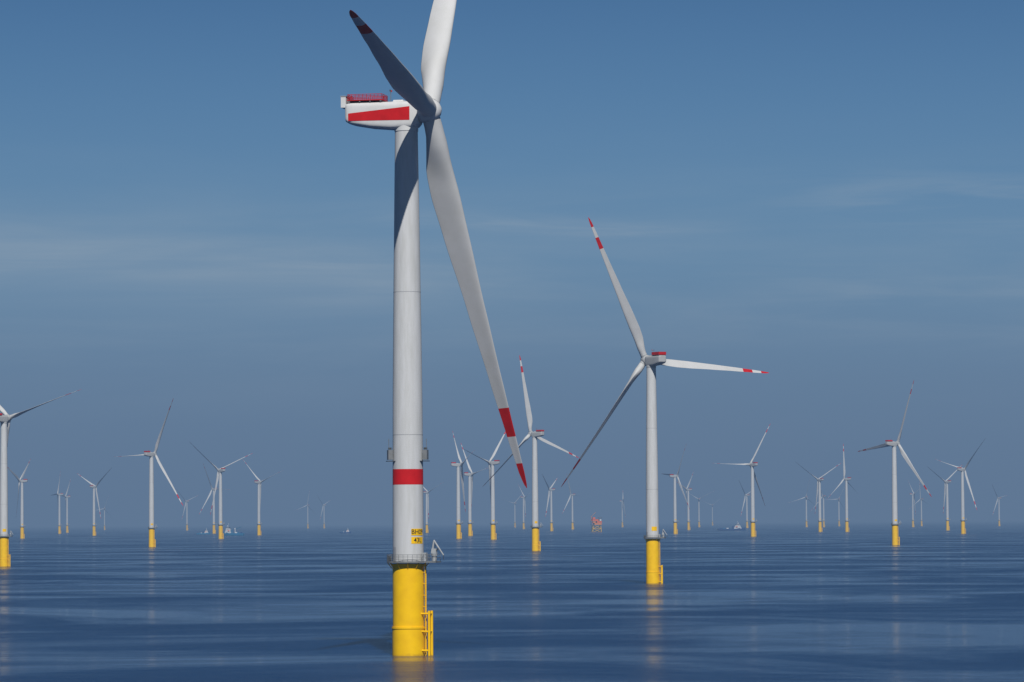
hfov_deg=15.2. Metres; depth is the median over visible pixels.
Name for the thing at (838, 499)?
wind turbine
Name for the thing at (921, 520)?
wind turbine
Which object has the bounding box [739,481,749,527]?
wind turbine
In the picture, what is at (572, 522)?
wind turbine
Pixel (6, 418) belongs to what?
wind turbine
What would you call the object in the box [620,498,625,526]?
wind turbine
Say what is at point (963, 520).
wind turbine
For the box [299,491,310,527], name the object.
wind turbine
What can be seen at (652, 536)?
wind turbine
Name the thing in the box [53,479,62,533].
wind turbine
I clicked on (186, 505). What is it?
wind turbine
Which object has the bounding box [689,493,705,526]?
wind turbine
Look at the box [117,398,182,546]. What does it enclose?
wind turbine
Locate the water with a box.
[0,521,1023,681]
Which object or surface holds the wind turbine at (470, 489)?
in the water
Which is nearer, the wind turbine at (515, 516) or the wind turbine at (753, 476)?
the wind turbine at (753, 476)
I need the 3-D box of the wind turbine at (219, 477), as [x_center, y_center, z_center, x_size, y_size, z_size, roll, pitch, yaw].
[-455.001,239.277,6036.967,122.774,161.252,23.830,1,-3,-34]
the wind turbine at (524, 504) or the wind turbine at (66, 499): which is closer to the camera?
the wind turbine at (66, 499)
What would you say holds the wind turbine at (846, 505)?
in the water
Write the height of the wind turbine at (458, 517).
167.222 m
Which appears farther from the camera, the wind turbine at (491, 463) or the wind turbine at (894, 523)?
the wind turbine at (491, 463)
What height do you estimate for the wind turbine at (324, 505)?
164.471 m
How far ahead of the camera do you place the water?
1090.89 m
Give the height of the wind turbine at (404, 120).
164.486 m
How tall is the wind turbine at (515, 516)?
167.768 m
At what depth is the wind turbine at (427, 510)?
8950.37 m
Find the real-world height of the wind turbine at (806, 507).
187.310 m
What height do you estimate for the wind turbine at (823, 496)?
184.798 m
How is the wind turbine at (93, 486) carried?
in the water
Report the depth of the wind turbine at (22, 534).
6677.00 m
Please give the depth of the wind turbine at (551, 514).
9986.70 m
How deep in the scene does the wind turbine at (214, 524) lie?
9306.39 m
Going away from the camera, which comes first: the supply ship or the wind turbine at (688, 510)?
the supply ship
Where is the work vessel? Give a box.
[223,525,244,535]
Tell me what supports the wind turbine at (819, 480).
in the water
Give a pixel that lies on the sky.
(825, 198)
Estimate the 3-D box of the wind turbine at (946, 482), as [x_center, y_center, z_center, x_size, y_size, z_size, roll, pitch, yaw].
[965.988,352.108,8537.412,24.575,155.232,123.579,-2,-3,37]
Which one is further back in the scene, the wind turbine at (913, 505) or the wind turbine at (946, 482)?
the wind turbine at (913, 505)
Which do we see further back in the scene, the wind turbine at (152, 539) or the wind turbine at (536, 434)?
the wind turbine at (152, 539)
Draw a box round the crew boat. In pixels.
[196,530,209,534]
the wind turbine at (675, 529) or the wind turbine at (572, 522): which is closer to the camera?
the wind turbine at (675, 529)
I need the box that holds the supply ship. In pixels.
[717,523,745,530]
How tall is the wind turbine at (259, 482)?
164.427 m
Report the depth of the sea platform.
8980.93 m
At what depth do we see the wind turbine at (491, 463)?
5247.86 m
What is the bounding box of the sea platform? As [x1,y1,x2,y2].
[591,512,601,531]
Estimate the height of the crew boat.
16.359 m
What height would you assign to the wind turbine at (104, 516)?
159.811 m
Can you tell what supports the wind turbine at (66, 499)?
in the water
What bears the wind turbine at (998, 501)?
in the water
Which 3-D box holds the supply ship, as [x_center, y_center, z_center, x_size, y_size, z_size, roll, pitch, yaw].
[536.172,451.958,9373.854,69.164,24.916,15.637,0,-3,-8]
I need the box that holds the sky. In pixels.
[0,0,1023,525]
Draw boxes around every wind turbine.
[0,390,78,566]
[8,459,30,538]
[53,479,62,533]
[61,479,70,532]
[77,470,109,535]
[100,496,111,529]
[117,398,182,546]
[177,490,193,529]
[199,464,228,533]
[200,452,247,538]
[244,461,280,534]
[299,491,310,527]
[318,497,325,527]
[340,0,526,655]
[423,486,436,532]
[451,434,469,538]
[461,444,486,535]
[464,431,505,538]
[484,355,578,550]
[508,492,523,526]
[520,489,530,528]
[542,474,556,530]
[561,217,768,583]
[563,481,575,528]
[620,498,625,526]
[664,446,689,533]
[677,474,692,529]
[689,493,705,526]
[718,425,769,536]
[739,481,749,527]
[792,484,809,526]
[797,463,840,531]
[810,491,829,526]
[828,495,843,525]
[833,445,853,531]
[858,381,931,544]
[909,481,925,525]
[909,488,916,526]
[928,465,961,529]
[941,439,984,533]
[992,485,1006,525]
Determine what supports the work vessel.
on the water

